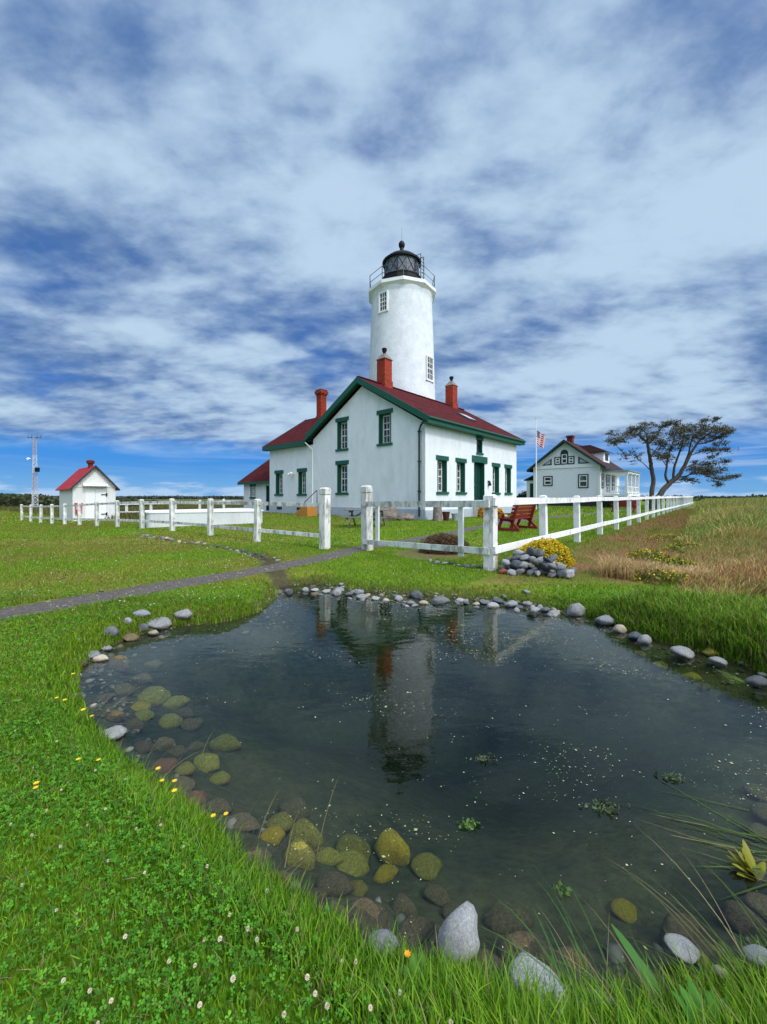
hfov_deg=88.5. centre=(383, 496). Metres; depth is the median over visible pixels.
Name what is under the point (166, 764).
sunken stone
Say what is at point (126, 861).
thatch
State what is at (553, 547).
yellow flower mound
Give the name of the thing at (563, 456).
window
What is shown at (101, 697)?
sunken stone
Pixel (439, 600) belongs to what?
shore stone
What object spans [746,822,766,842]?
sunken stone
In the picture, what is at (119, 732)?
shore stone
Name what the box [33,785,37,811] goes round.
yellow flower
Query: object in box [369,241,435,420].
lighthouse tower
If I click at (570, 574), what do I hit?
pile stone
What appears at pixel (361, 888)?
sunken stone
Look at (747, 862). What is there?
marsh plant
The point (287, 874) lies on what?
sunken stone
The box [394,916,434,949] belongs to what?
sunken stone
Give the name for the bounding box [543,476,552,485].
window
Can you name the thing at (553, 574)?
pile stone
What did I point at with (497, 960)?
sunken stone
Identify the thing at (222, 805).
sunken stone
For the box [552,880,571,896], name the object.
pondweed foliage
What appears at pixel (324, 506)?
post and rail fence
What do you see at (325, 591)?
shore stone
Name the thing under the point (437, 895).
sunken stone
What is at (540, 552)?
pile stone
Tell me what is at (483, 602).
shore stone
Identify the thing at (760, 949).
bank boulder
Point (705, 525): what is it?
wild grass
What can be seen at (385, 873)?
sunken stone
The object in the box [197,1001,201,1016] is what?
clover flower
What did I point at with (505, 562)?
pile stone
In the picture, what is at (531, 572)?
pile stone
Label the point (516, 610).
shore stone
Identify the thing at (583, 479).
window
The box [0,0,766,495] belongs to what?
sky
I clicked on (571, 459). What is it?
window
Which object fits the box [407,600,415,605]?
shore stone
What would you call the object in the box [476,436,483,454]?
window
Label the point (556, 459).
window
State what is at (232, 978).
clover flower
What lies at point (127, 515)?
rough grass
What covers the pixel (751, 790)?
sunken stone
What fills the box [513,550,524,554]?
pile stone
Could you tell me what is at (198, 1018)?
clover leaves
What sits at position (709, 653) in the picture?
shore stone
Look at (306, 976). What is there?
clover flower
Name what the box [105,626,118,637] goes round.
shore stone
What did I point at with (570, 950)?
sunken stone
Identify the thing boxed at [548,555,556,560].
pile stone
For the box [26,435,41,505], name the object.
radio mast
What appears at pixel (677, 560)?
wildflower clump
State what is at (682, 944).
bank boulder
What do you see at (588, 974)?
sedge tuft
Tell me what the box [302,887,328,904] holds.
sunken stone
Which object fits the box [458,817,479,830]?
pondweed foliage
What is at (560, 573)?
pile stone
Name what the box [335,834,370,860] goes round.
sunken stone
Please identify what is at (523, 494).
garden shrub
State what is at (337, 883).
sunken stone
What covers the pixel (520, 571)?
pile stone
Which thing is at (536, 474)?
flagpole
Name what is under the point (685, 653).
shore stone
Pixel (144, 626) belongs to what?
shore stone
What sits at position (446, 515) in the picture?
clay pot
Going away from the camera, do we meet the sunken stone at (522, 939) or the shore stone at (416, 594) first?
the sunken stone at (522, 939)
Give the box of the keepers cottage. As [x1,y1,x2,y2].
[524,435,641,506]
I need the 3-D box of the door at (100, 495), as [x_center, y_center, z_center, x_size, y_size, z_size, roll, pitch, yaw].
[-20.955,0.648,29.222,0.093,2.275,0.740,0,0,42]
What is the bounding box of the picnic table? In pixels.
[340,509,390,527]
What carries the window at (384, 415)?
in the keepers house
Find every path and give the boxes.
[0,519,499,620]
[498,510,632,524]
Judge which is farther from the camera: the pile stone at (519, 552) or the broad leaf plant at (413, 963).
the pile stone at (519, 552)
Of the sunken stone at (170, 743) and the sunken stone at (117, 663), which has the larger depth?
the sunken stone at (117, 663)
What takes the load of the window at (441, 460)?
in the keepers house
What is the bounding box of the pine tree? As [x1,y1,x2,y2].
[604,415,742,508]
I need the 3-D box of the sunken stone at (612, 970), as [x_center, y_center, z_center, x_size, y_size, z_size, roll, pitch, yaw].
[0.733,1.542,1.236,0.143,0.049,0.115,2,-1,8]
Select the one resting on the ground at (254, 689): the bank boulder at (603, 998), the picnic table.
the picnic table
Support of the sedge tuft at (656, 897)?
on the pond water
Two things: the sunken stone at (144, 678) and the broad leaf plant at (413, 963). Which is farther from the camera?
the sunken stone at (144, 678)
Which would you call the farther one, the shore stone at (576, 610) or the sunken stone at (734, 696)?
the shore stone at (576, 610)
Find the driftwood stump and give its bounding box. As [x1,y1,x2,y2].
[432,507,442,520]
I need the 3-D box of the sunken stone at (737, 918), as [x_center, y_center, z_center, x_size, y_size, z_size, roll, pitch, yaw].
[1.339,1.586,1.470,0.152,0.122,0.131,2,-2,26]
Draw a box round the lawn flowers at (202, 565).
[4,537,733,638]
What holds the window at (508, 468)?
in the keepers house
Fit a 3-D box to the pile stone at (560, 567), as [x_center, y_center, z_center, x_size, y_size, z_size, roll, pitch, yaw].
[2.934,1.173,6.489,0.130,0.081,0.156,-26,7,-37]
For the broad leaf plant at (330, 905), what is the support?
on the ground at (254, 689)
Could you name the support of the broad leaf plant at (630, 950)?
on the ground at (254, 689)
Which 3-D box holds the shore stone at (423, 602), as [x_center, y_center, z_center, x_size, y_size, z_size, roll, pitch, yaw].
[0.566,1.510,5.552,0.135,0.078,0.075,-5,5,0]
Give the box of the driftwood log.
[397,513,414,520]
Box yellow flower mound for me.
[510,537,576,567]
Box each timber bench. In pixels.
[498,504,537,531]
[611,500,636,512]
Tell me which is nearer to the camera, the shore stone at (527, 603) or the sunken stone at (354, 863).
the sunken stone at (354, 863)
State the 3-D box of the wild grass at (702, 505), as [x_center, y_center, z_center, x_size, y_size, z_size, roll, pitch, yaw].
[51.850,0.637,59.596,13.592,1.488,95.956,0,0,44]
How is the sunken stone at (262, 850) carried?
on the ground at (254, 689)
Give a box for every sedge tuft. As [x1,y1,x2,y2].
[93,685,171,716]
[120,733,211,785]
[193,777,338,897]
[483,860,680,1020]
[486,884,609,1009]
[588,827,766,989]
[635,786,766,899]
[714,668,751,685]
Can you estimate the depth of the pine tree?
39.94 m
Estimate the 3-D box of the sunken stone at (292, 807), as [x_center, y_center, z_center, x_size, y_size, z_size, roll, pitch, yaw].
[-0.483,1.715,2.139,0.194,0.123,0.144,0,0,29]
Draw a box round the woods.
[49,495,243,498]
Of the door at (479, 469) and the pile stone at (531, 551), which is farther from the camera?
the door at (479, 469)
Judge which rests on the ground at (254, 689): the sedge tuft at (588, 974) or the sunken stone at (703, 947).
the sunken stone at (703, 947)
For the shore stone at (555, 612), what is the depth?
5.05 m
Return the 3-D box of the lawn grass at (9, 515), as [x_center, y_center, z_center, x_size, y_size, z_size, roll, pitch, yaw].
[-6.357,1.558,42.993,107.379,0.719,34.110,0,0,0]
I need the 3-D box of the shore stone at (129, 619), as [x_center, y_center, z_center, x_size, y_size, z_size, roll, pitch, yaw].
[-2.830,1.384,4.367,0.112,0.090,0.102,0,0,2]
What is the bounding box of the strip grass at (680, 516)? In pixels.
[493,508,693,584]
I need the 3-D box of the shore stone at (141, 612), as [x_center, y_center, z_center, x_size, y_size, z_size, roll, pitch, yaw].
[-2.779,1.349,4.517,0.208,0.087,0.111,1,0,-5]
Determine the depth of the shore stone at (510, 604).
5.41 m
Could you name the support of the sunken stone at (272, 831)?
on the ground at (254, 689)
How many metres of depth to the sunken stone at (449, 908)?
1.60 m
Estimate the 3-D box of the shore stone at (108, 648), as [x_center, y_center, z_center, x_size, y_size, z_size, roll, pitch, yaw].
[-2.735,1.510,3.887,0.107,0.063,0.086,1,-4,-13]
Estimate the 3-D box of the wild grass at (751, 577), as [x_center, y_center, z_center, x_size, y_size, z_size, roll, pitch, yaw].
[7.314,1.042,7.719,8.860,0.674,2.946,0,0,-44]
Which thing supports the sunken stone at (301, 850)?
on the ground at (254, 689)
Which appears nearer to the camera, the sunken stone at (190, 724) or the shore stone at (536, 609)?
the sunken stone at (190, 724)
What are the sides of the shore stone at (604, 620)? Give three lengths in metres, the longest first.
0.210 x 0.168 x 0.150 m
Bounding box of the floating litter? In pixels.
[95,595,766,956]
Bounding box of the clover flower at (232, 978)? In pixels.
[230,974,236,995]
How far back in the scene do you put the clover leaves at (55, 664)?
4.14 m
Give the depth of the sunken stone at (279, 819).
1.95 m
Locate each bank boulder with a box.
[366,929,399,960]
[437,901,479,964]
[508,951,567,1012]
[583,988,616,1015]
[664,933,701,963]
[712,964,729,979]
[741,944,766,968]
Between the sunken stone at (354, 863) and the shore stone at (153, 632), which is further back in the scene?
the shore stone at (153, 632)
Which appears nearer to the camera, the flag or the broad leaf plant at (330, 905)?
the broad leaf plant at (330, 905)
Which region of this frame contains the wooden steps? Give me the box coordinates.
[296,490,316,515]
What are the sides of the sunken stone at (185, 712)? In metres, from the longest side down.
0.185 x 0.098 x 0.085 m
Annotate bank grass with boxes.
[105,764,766,1023]
[492,580,766,667]
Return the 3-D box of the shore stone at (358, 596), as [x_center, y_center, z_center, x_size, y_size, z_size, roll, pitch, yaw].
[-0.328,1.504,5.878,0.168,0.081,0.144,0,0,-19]
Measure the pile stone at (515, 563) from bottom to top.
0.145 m
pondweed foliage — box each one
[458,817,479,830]
[470,752,497,761]
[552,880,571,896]
[578,799,629,813]
[654,769,693,782]
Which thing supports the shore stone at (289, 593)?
on the ground at (254, 689)
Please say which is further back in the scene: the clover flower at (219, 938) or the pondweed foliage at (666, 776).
the pondweed foliage at (666, 776)
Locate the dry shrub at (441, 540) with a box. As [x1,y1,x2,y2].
[417,532,469,554]
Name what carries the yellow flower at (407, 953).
on the ground at (254, 689)
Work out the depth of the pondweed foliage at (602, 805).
1.92 m
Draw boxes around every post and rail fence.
[20,487,330,549]
[120,499,243,513]
[483,494,692,570]
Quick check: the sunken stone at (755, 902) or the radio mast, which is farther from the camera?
the radio mast
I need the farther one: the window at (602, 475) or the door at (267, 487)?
the window at (602, 475)
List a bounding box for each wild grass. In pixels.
[668,525,766,599]
[677,505,766,544]
[692,497,766,515]
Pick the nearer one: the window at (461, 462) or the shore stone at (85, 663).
the shore stone at (85, 663)
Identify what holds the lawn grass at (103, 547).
on the ground at (254, 689)
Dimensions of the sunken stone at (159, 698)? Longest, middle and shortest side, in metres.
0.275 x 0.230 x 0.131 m
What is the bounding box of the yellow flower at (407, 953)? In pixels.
[403,949,410,968]
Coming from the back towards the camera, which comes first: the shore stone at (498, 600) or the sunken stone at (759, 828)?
the shore stone at (498, 600)
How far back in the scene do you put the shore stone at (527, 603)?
5.48 m
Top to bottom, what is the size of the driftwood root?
1.313 m
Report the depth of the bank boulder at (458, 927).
1.27 m
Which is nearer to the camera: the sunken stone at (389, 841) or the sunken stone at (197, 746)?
the sunken stone at (389, 841)
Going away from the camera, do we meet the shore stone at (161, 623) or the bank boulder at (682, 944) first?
the bank boulder at (682, 944)
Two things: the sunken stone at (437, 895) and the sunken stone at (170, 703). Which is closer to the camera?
the sunken stone at (437, 895)
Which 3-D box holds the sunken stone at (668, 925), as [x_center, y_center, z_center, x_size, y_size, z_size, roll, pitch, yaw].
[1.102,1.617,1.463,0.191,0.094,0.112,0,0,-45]
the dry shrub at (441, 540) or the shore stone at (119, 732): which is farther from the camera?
the dry shrub at (441, 540)
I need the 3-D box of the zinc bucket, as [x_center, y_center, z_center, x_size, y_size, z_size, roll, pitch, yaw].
[3.950,1.145,21.700,0.440,0.410,0.440,0,0,0]
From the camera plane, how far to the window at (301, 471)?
30.11 m
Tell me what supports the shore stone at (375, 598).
on the ground at (254, 689)
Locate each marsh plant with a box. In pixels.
[701,953,741,992]
[726,839,765,881]
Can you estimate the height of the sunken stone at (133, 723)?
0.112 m
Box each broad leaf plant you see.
[117,757,142,772]
[315,901,342,918]
[393,951,441,1000]
[611,924,667,1006]
[671,977,729,1023]
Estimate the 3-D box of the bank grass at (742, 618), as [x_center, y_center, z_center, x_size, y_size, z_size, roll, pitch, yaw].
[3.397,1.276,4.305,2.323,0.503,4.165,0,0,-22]
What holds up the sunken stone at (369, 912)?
on the ground at (254, 689)
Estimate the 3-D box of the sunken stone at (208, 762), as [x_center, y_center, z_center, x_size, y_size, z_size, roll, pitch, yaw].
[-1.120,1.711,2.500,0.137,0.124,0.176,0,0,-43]
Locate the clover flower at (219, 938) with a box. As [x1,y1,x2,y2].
[218,936,221,955]
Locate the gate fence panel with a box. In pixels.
[360,485,489,555]
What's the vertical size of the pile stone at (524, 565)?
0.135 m
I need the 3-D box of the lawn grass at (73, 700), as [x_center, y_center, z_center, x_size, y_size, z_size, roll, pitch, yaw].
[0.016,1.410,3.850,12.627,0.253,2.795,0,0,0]
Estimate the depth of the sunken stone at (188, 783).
2.10 m
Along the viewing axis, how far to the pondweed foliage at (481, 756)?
2.27 m
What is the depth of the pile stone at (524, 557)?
6.77 m
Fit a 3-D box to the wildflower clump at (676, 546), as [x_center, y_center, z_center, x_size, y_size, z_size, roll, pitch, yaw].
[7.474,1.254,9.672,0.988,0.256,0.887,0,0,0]
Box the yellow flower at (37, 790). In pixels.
[33,781,39,805]
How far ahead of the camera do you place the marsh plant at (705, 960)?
1.24 m
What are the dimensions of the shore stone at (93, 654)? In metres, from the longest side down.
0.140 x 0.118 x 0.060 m
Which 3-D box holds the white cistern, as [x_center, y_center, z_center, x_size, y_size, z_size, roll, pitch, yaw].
[-9.120,1.140,20.089,5.227,0.863,4.079,0,0,-32]
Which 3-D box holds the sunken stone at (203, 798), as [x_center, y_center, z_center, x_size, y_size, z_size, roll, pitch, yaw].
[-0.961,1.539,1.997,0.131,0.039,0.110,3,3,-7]
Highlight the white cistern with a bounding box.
[145,508,262,527]
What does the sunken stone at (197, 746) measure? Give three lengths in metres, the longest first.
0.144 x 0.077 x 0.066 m
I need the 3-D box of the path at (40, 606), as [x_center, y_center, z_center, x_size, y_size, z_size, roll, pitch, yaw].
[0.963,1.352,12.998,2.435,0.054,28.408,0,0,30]
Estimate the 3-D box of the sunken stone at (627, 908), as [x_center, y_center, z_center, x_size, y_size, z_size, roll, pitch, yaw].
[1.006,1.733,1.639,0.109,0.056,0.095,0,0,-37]
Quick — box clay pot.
[442,512,449,520]
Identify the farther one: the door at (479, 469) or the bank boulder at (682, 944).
the door at (479, 469)
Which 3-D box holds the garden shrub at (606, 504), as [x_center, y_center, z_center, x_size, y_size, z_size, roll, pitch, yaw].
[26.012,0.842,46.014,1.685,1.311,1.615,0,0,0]
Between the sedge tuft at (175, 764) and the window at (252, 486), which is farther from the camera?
the window at (252, 486)
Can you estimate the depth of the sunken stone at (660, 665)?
3.80 m
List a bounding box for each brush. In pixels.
[0,492,157,506]
[516,494,766,500]
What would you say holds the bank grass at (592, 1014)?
on the ground at (254, 689)
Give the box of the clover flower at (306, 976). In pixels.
[305,974,309,989]
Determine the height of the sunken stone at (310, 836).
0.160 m
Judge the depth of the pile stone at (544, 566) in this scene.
6.56 m
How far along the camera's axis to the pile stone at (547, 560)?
6.59 m
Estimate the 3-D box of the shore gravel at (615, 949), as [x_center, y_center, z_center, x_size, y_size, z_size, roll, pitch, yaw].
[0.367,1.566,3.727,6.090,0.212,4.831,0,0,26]
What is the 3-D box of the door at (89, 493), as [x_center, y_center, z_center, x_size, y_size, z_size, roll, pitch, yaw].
[-21.418,0.648,28.727,0.068,2.275,0.580,0,0,42]
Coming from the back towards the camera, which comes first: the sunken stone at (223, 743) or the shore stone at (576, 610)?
the shore stone at (576, 610)
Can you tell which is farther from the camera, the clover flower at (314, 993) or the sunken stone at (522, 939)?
the sunken stone at (522, 939)
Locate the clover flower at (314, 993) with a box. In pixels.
[313,990,316,1009]
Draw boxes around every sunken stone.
[95,693,114,701]
[105,711,125,722]
[108,655,129,671]
[113,683,135,695]
[124,718,143,732]
[131,672,153,683]
[131,701,150,710]
[134,739,154,753]
[135,709,154,720]
[137,686,170,705]
[144,659,162,668]
[152,758,176,772]
[155,737,175,750]
[158,713,182,727]
[162,695,190,709]
[168,745,186,756]
[169,776,195,792]
[174,761,195,775]
[175,707,194,717]
[180,718,202,731]
[182,790,206,804]
[186,741,206,751]
[193,752,219,772]
[205,797,232,813]
[209,734,241,752]
[209,771,230,784]
[224,812,260,831]
[246,846,271,865]
[260,826,284,845]
[266,812,294,832]
[269,870,291,888]
[279,796,309,822]
[283,838,314,870]
[287,818,323,851]
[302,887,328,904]
[315,847,343,865]
[315,871,354,897]
[327,898,346,921]
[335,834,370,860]
[336,849,369,876]
[346,896,387,934]
[350,880,368,896]
[373,864,398,883]
[374,828,409,865]
[391,892,417,916]
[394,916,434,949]
[410,852,442,880]
[423,884,450,907]
[442,901,462,918]
[467,948,503,983]
[482,900,534,934]
[496,930,550,971]
[545,946,595,991]
[594,963,639,1002]
[610,898,636,923]
[627,965,671,998]
[634,651,646,657]
[652,661,667,669]
[659,912,700,947]
[681,672,700,681]
[686,937,727,969]
[715,900,766,934]
[723,691,743,701]
[734,857,766,881]
[742,783,766,802]
[744,891,766,920]
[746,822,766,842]
[750,802,766,822]
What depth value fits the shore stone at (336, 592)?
6.04 m
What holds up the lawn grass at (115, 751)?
on the ground at (254, 689)
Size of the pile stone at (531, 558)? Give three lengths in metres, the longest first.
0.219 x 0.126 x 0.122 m
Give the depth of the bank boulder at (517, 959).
1.19 m
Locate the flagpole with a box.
[535,417,536,508]
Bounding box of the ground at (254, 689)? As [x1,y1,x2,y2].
[0,497,766,1023]
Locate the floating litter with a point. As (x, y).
(415, 829)
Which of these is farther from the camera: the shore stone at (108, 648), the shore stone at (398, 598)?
the shore stone at (398, 598)
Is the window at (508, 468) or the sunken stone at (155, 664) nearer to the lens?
the sunken stone at (155, 664)
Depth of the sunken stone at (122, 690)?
3.31 m
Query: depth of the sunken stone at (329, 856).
1.79 m
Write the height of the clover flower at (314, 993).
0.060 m
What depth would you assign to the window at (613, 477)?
55.52 m
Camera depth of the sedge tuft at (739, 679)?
3.25 m
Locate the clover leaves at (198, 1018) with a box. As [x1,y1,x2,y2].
[0,702,766,1023]
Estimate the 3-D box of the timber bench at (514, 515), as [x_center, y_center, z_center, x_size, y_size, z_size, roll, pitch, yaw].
[5.355,0.808,15.733,0.920,1.044,1.980,0,0,42]
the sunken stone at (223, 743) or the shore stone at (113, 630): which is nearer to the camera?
the sunken stone at (223, 743)
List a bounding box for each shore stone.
[78,659,87,666]
[88,650,100,657]
[92,654,108,661]
[100,725,126,739]
[101,645,112,651]
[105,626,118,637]
[123,617,132,623]
[123,633,138,641]
[132,609,150,617]
[139,623,148,631]
[147,617,171,629]
[148,630,158,635]
[174,609,192,619]
[286,590,292,596]
[322,589,330,593]
[332,589,340,596]
[344,592,352,596]
[356,594,366,598]
[371,596,379,600]
[394,595,402,601]
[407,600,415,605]
[409,590,422,599]
[419,600,427,605]
[431,596,449,605]
[479,599,489,604]
[487,602,498,609]
[492,598,502,603]
[504,600,517,608]
[513,607,519,613]
[522,601,532,606]
[530,607,539,612]
[540,607,549,612]
[549,610,559,615]
[567,603,585,616]
[595,615,613,626]
[613,624,626,633]
[627,631,640,640]
[637,634,651,644]
[670,646,694,660]
[702,647,718,656]
[708,656,727,666]
[744,675,766,688]
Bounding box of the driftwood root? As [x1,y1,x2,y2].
[373,507,398,520]
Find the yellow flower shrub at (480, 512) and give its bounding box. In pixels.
[477,507,482,517]
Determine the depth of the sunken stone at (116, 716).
2.73 m
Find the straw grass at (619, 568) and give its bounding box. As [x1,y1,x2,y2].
[585,551,761,581]
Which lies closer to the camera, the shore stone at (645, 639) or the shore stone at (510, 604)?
the shore stone at (645, 639)
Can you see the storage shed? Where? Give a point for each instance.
(90, 483)
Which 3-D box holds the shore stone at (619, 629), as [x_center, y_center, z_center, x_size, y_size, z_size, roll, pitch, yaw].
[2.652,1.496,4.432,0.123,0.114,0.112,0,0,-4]
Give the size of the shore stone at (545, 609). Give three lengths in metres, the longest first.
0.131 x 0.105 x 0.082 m
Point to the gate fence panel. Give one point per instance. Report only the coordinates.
(368, 504)
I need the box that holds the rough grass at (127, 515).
[0,504,243,519]
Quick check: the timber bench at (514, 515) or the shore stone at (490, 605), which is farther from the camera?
the timber bench at (514, 515)
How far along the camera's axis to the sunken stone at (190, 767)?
2.28 m
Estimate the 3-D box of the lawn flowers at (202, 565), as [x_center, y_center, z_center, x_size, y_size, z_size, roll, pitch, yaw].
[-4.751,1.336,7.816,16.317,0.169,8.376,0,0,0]
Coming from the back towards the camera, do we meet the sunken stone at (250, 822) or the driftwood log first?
the driftwood log
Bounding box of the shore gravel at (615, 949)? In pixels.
[75,581,766,990]
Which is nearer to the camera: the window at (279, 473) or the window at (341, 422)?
the window at (341, 422)
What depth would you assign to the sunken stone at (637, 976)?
1.25 m
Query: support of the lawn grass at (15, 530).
on the ground at (254, 689)
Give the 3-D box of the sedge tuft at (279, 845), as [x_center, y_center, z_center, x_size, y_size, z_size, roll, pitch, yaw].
[-0.427,1.411,1.660,0.509,0.209,0.569,0,0,34]
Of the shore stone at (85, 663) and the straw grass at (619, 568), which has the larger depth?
the straw grass at (619, 568)
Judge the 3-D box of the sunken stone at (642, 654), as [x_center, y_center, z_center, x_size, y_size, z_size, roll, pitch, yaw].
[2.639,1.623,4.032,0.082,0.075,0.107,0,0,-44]
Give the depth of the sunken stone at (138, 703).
3.10 m
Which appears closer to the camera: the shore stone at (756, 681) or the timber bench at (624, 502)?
the shore stone at (756, 681)
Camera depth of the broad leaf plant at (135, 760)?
2.13 m
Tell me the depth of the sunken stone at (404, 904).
1.54 m
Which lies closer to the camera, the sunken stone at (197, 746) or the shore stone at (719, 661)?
the sunken stone at (197, 746)
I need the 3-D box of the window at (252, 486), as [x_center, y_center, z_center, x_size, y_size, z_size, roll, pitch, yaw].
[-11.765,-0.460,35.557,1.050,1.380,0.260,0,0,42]
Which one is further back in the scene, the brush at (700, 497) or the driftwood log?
the brush at (700, 497)
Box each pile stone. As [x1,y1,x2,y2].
[501,559,510,565]
[506,568,516,575]
[510,560,521,567]
[511,554,520,559]
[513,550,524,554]
[516,568,524,574]
[519,554,529,560]
[519,561,528,568]
[526,546,536,556]
[526,570,533,575]
[529,556,535,562]
[529,567,538,574]
[533,557,543,563]
[536,549,543,556]
[539,562,549,571]
[543,557,552,562]
[547,563,556,569]
[547,571,555,577]
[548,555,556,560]
[555,570,566,577]
[557,564,564,569]
[565,572,574,578]
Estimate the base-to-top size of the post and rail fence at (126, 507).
1.972 m
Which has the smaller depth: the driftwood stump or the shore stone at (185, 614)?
the shore stone at (185, 614)
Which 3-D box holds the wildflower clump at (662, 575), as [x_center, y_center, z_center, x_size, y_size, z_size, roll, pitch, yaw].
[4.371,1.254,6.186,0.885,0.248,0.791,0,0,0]
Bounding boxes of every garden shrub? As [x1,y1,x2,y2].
[517,490,526,497]
[602,501,612,507]
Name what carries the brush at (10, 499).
on the ground at (254, 689)
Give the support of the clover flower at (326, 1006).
on the ground at (254, 689)
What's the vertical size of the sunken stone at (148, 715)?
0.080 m
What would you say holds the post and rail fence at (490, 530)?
on the ground at (254, 689)
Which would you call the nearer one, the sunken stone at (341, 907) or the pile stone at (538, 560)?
the sunken stone at (341, 907)
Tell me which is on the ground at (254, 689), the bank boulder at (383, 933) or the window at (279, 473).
the bank boulder at (383, 933)
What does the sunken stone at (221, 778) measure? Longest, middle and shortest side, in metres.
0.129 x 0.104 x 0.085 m
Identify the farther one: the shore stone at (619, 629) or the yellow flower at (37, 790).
the shore stone at (619, 629)
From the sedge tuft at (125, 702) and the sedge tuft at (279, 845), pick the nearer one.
the sedge tuft at (279, 845)
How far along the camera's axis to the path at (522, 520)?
25.65 m
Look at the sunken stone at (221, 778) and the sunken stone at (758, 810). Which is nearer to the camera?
the sunken stone at (758, 810)
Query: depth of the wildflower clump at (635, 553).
8.34 m
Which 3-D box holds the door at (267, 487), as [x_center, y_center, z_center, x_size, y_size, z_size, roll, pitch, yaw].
[-9.720,0.140,33.719,1.040,2.220,0.120,0,0,42]
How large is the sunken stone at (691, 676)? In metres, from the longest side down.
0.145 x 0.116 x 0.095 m
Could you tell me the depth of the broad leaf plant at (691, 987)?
1.08 m
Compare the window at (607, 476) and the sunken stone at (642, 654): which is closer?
the sunken stone at (642, 654)
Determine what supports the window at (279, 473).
in the keepers house
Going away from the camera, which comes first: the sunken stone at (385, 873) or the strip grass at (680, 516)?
the sunken stone at (385, 873)
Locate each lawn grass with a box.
[0,504,692,523]
[0,516,657,544]
[0,543,676,611]
[0,594,766,732]
[0,703,766,1023]
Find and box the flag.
[536,431,544,448]
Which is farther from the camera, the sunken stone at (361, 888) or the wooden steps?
the wooden steps
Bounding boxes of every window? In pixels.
[249,484,255,498]
[274,470,283,495]
[296,468,306,495]
[335,416,348,451]
[335,460,348,494]
[376,408,392,446]
[378,290,388,313]
[425,355,433,382]
[436,455,448,493]
[455,458,466,493]
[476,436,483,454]
[492,463,500,494]
[504,464,512,494]
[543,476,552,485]
[554,457,560,464]
[560,453,567,464]
[568,456,574,463]
[578,474,588,487]
[601,474,603,487]
[606,475,609,491]
[612,475,614,489]
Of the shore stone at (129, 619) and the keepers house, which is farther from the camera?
the keepers house
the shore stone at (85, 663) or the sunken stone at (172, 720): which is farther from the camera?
the shore stone at (85, 663)
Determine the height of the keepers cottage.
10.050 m
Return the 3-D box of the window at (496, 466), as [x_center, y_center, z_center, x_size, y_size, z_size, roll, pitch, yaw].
[8.051,-1.255,28.717,0.500,2.290,1.320,0,0,42]
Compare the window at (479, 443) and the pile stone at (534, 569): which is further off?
the window at (479, 443)
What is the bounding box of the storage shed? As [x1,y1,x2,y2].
[55,460,119,520]
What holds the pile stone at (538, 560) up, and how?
on the pile stone at (544, 566)
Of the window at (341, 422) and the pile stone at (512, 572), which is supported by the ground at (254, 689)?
the pile stone at (512, 572)
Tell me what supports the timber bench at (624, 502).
on the ground at (254, 689)
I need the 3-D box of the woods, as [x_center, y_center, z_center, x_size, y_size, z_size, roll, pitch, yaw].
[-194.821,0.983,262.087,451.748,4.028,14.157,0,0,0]
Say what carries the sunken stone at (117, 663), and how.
on the ground at (254, 689)
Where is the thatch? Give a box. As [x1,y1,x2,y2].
[0,619,763,1023]
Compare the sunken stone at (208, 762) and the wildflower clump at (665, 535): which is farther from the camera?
the wildflower clump at (665, 535)
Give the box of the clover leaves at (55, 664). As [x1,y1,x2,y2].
[0,589,761,726]
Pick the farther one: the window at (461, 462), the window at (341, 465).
the window at (341, 465)
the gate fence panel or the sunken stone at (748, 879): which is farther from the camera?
the gate fence panel
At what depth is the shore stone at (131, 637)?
4.16 m
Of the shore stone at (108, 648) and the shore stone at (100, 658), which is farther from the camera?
the shore stone at (108, 648)
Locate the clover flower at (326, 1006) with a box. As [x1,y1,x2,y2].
[325,1002,329,1023]
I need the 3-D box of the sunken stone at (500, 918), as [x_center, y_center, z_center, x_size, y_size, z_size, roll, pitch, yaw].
[0.501,1.705,1.582,0.219,0.100,0.116,-3,-1,0]
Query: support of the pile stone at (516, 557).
on the pile stone at (515, 563)
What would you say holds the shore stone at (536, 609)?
on the ground at (254, 689)
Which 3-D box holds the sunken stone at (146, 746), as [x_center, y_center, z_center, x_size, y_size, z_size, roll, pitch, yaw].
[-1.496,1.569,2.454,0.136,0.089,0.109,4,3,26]
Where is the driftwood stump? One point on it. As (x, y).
(437, 513)
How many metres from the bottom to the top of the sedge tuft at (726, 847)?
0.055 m
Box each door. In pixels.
[85,489,94,520]
[95,490,106,518]
[266,485,269,510]
[472,455,487,499]
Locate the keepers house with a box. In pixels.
[237,348,525,519]
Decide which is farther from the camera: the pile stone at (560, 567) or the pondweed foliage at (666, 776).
the pile stone at (560, 567)
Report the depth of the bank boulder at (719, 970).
1.21 m
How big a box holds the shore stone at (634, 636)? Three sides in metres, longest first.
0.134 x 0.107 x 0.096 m
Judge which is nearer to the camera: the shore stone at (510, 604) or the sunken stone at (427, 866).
the sunken stone at (427, 866)
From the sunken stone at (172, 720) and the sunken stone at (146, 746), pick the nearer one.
the sunken stone at (146, 746)
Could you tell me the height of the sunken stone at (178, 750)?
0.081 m
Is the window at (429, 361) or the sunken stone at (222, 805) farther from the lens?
the window at (429, 361)
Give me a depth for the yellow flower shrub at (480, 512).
24.08 m
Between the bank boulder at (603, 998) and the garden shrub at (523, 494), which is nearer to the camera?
the bank boulder at (603, 998)
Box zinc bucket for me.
[451,513,457,520]
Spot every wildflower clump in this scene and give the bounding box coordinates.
[625,548,671,560]
[632,568,694,585]
[643,533,682,541]
[653,557,700,566]
[662,542,701,551]

